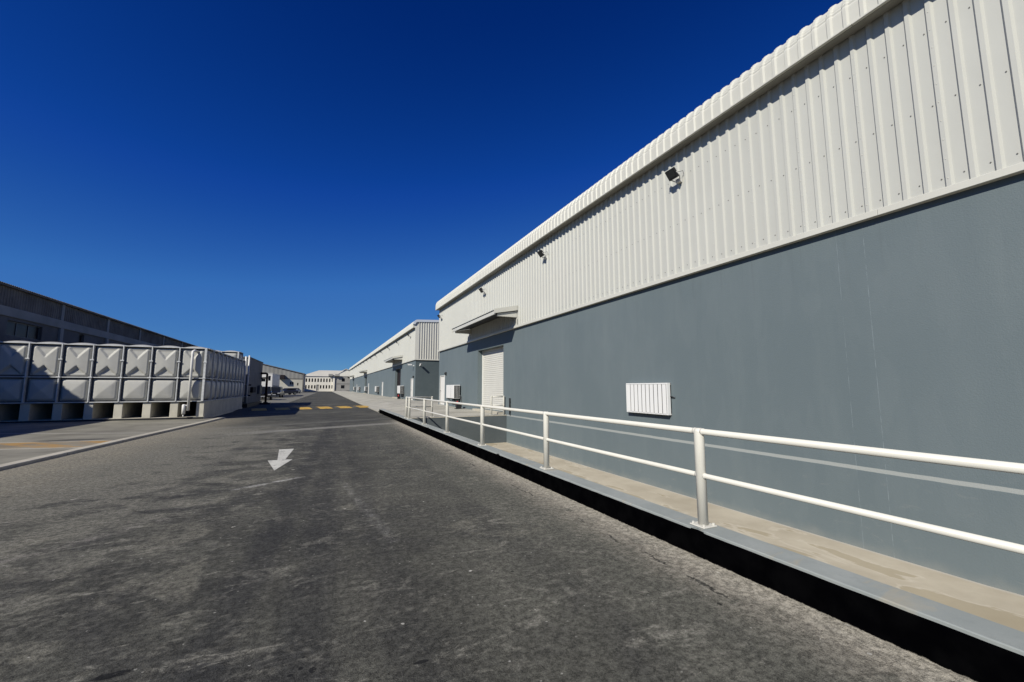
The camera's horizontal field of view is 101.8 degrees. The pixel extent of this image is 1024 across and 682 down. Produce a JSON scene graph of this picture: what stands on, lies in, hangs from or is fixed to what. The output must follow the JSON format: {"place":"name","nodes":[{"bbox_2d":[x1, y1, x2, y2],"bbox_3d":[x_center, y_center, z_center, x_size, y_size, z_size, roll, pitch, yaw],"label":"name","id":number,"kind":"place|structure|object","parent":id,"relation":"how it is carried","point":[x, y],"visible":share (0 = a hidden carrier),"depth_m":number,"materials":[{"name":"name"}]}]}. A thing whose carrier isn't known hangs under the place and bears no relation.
{"place":"outdoors","nodes":[
{"label":"outdoors","id":0,"kind":"place"},
{"bbox_2d":[0,417,217,463],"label":"yard pavement","id":1,"kind":"structure","parent":0,"point":[20,441],"depth_m":13.57,"materials":[{"name":"concrete"}]},
{"bbox_2d":[0,397,242,422],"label":"tank plinth","id":2,"kind":"structure","parent":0,"point":[53,412],"depth_m":19.25,"materials":[{"name":"concrete"}]},
{"bbox_2d":[0,341,245,416],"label":"water tank","id":3,"kind":"object","parent":2,"relation":"on","point":[46,372],"visible":1,"depth_m":18.97,"materials":[{"name":"white metal"}]},
{"bbox_2d":[216,350,242,359],"bbox_3d":[-21.629,2.518,30.133,3.352,3.747,1.231,3,-7,-24],"label":"water tank","id":4,"kind":"object","parent":3,"relation":"on","point":[237,354],"visible":0.09,"depth_m":30.36,"materials":[{"name":"white metal"}]},
{"bbox_2d":[262,364,306,391],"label":"grey shed","id":5,"kind":"structure","parent":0,"point":[291,379],"depth_m":145.19,"materials":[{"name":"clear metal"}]},
{"bbox_2d":[260,393,314,402],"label":"parking pavement","id":6,"kind":"structure","parent":0,"point":[286,398],"depth_m":59.25,"materials":[{"name":"concrete"}]},
{"bbox_2d":[261,386,273,399],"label":"parked car","id":7,"kind":"object","parent":6,"relation":"on","point":[269,391],"visible":0.5,"depth_m":51.62,"materials":[{"name":"black paint"}]},
{"bbox_2d":[261,373,279,396],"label":"truck","id":8,"kind":"object","parent":6,"relation":"on","point":[273,380],"visible":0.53,"depth_m":69.92,"materials":[{"name":"white paint"}]},
{"bbox_2d":[268,387,283,397],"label":"parked car","id":9,"kind":"object","parent":6,"relation":"on","point":[279,391],"visible":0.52,"depth_m":65.23,"materials":[{"name":"black paint"}]},
{"bbox_2d":[283,388,297,394],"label":"parked car","id":10,"kind":"object","parent":6,"relation":"on","point":[289,391],"visible":0.55,"depth_m":90.33,"materials":[{"name":"blue paint"}]},
{"bbox_2d":[349,320,438,400],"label":"warehouse","id":11,"kind":"structure","parent":0,"point":[387,371],"depth_m":45.80,"materials":[{"name":"grey paint"}]},
{"bbox_2d":[397,369,400,395],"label":"shutter door","id":12,"kind":"structure","parent":11,"relation":"in","point":[399,370],"depth_m":51.99,"materials":[{"name":"metal"}]},
{"bbox_2d":[397,386,403,396],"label":"air conditioner","id":13,"kind":"object","parent":11,"relation":"attached to","point":[400,390],"visible":0.98,"depth_m":46.28,"materials":[{"name":"white metal"}]},
{"bbox_2d":[411,379,412,399],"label":"door","id":14,"kind":"structure","parent":11,"relation":"in","point":[411,379],"depth_m":42.49,"materials":[{"name":"white paint"}]},
{"bbox_2d":[332,391,502,417],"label":"loading platform","id":15,"kind":"structure","parent":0,"point":[376,403],"depth_m":30.51,"materials":[{"name":"concrete"}]},
{"bbox_2d":[454,400,460,408],"bbox_3d":[-3.306,3.874,25.381,0.320,0.500,0.460,3,-7,-24],"label":"fire extinguisher","id":16,"kind":"object","parent":15,"relation":"on","point":[457,406],"visible":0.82,"depth_m":25.19,"materials":[{"name":"red paint"}]},
{"bbox_2d":[490,396,505,414],"bbox_3d":[-0.685,3.065,19.794,0.800,0.906,0.170,3,-7,-24],"label":"guard railing","id":17,"kind":"object","parent":15,"relation":"on","point":[503,405],"visible":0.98,"depth_m":19.84,"materials":[{"name":"white metal"}]},
{"bbox_2d":[0,0,842,373],"label":"sky","id":18,"kind":"structure","parent":0,"point":[294,185],"materials":[{"name":"blue"}]},
{"bbox_2d":[0,391,974,681],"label":"road","id":19,"kind":"structure","parent":0,"point":[356,545],"depth_m":3.38,"materials":[{"name":"grey asphalt"}]},
{"bbox_2d":[0,281,198,346],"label":"factory shed","id":20,"kind":"structure","parent":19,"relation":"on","point":[28,315],"depth_m":28.96,"materials":[{"name":"metal"}]},
{"bbox_2d":[6,320,39,339],"bbox_3d":[-30.377,-0.646,25.765,0.060,0.880,3.350,3,-7,-24],"label":"window","id":21,"kind":"structure","parent":20,"relation":"in","point":[17,329],"depth_m":25.84,"materials":[{"name":"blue glass"}]},
{"bbox_2d":[0,417,224,470],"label":"yard kerb","id":22,"kind":"structure","parent":19,"relation":"on","point":[9,465],"depth_m":10.40,"materials":[{"name":"concrete"}]},
{"bbox_2d":[242,356,250,401],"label":"white standpipes","id":23,"kind":"object","parent":19,"relation":"on","point":[247,385],"visible":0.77,"depth_m":32.03,"materials":[{"name":"metal"}]},
{"bbox_2d":[242,357,262,407],"bbox_3d":[-24.107,3.543,35.406,4.360,3.980,8.500,3,-7,-24],"label":"pump room","id":24,"kind":"object","parent":19,"relation":"on","point":[255,382],"visible":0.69,"depth_m":35.07,"materials":[{"name":"metal"}]},
{"bbox_2d":[250,387,255,392],"bbox_3d":[-21.443,4.036,34.464,0.190,0.450,1.700,3,-7,-24],"label":"window","id":25,"kind":"structure","parent":24,"relation":"in","point":[252,389],"depth_m":33.73,"materials":[{"name":"black glass"}]},
{"bbox_2d":[260,372,270,404],"bbox_3d":[-23.428,4.488,39.410,1.079,2.992,2.093,6,-9,-45],"label":"standpipe","id":26,"kind":"object","parent":19,"relation":"on","point":[266,393],"visible":0.89,"depth_m":38.97,"materials":[{"name":"black metal"}]},
{"bbox_2d":[268,449,292,469],"bbox_3d":[-5.082,2.581,9.160,0.470,0.001,3.000,3,-7,-24],"label":"road arrow","id":27,"kind":"object","parent":19,"relation":"on","point":[283,454],"visible":1,"depth_m":8.99,"materials":[{"name":"white paint"}]},
{"bbox_2d":[233,406,368,411],"bbox_3d":[-15.321,5.002,31.119,9.616,0.081,3.782,5,-8,-38],"label":"speed hump","id":28,"kind":"object","parent":19,"relation":"on","point":[292,408],"visible":1,"depth_m":29.73,"materials":[{"name":"paint"}]},
{"bbox_2d":[486,442,1023,631],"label":"sunken walkway","id":29,"kind":"structure","parent":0,"point":[1000,606],"depth_m":6.48,"materials":[{"name":"beige concrete"}]},
{"label":"ground","id":30,"kind":"structure","parent":0,"visible":0},
{"bbox_2d":[305,370,342,390],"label":"office building","id":31,"kind":"structure","parent":30,"relation":"on","point":[321,380],"depth_m":172.51,"materials":[{"name":"white paint"}]},
{"bbox_2d":[334,376,349,390],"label":"grey office","id":32,"kind":"structure","parent":30,"relation":"on","point":[342,383],"depth_m":175.28,"materials":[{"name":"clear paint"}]},
{"bbox_2d":[339,369,349,375],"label":"cream gable shed","id":33,"kind":"structure","parent":30,"relation":"on","point":[345,372],"depth_m":200.37,"materials":[{"name":"white metal"}]},
{"bbox_2d":[411,415,506,443],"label":"dock wall","id":34,"kind":"structure","parent":30,"relation":"on","point":[468,430],"depth_m":19.09,"materials":[{"name":"grey paint"}]},
{"bbox_2d":[379,409,1023,681],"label":"kerb wall","id":35,"kind":"structure","parent":30,"relation":"on","point":[975,648],"depth_m":2.95,"materials":[{"name":"black paint"}]},
{"bbox_2d":[404,396,1023,554],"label":"guard railing","id":36,"kind":"object","parent":35,"relation":"on","point":[702,477],"visible":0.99,"depth_m":3.48,"materials":[{"name":"white metal"}]},
{"bbox_2d":[436,0,1023,595],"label":"warehouse","id":37,"kind":"structure","parent":30,"relation":"on","point":[822,240],"depth_m":7.45,"materials":[{"name":"grey paint"}]},
{"bbox_2d":[440,376,443,404],"bbox_3d":[-5.096,3.649,30.676,0.050,2.076,1.192,3,-7,-24],"label":"door","id":38,"kind":"structure","parent":37,"relation":"in","point":[442,377],"depth_m":30.75,"materials":[{"name":"white paint"}]},
{"bbox_2d":[446,385,461,406],"bbox_3d":[-3.781,3.542,27.045,0.516,1.360,1.931,3,-7,-24],"label":"air conditioner","id":39,"kind":"object","parent":37,"relation":"attached to","point":[452,392],"visible":0.94,"depth_m":26.45,"materials":[{"name":"white metal"}]},
{"bbox_2d":[482,346,502,410],"bbox_3d":[-0.912,2.012,22.189,0.080,3.280,3.750,3,-7,-24],"label":"shutter door","id":40,"kind":"structure","parent":37,"relation":"in","point":[492,359],"depth_m":22.52,"materials":[{"name":"white paint"}]},
{"bbox_2d":[537,250,547,258],"bbox_3d":[1.224,-3.455,16.623,0.373,0.297,0.328,3,-7,-24],"label":"floodlight","id":41,"kind":"object","parent":37,"relation":"attached to","point":[540,253],"visible":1,"depth_m":16.56,"materials":[{"name":"metal"}]},
{"bbox_2d":[626,383,674,414],"bbox_3d":[3.670,1.532,11.121,0.145,0.810,1.707,3,-7,-24],"label":"radiator","id":42,"kind":"object","parent":37,"relation":"attached to","point":[650,398],"depth_m":11.03,"materials":[{"name":"white metal"}]},
{"bbox_2d":[665,167,683,183],"bbox_3d":[4.057,-4.123,10.389,0.373,0.297,0.328,3,-7,-24],"label":"floodlight","id":43,"kind":"object","parent":37,"relation":"attached to","point":[672,174],"visible":1,"depth_m":10.34,"materials":[{"name":"metal"}]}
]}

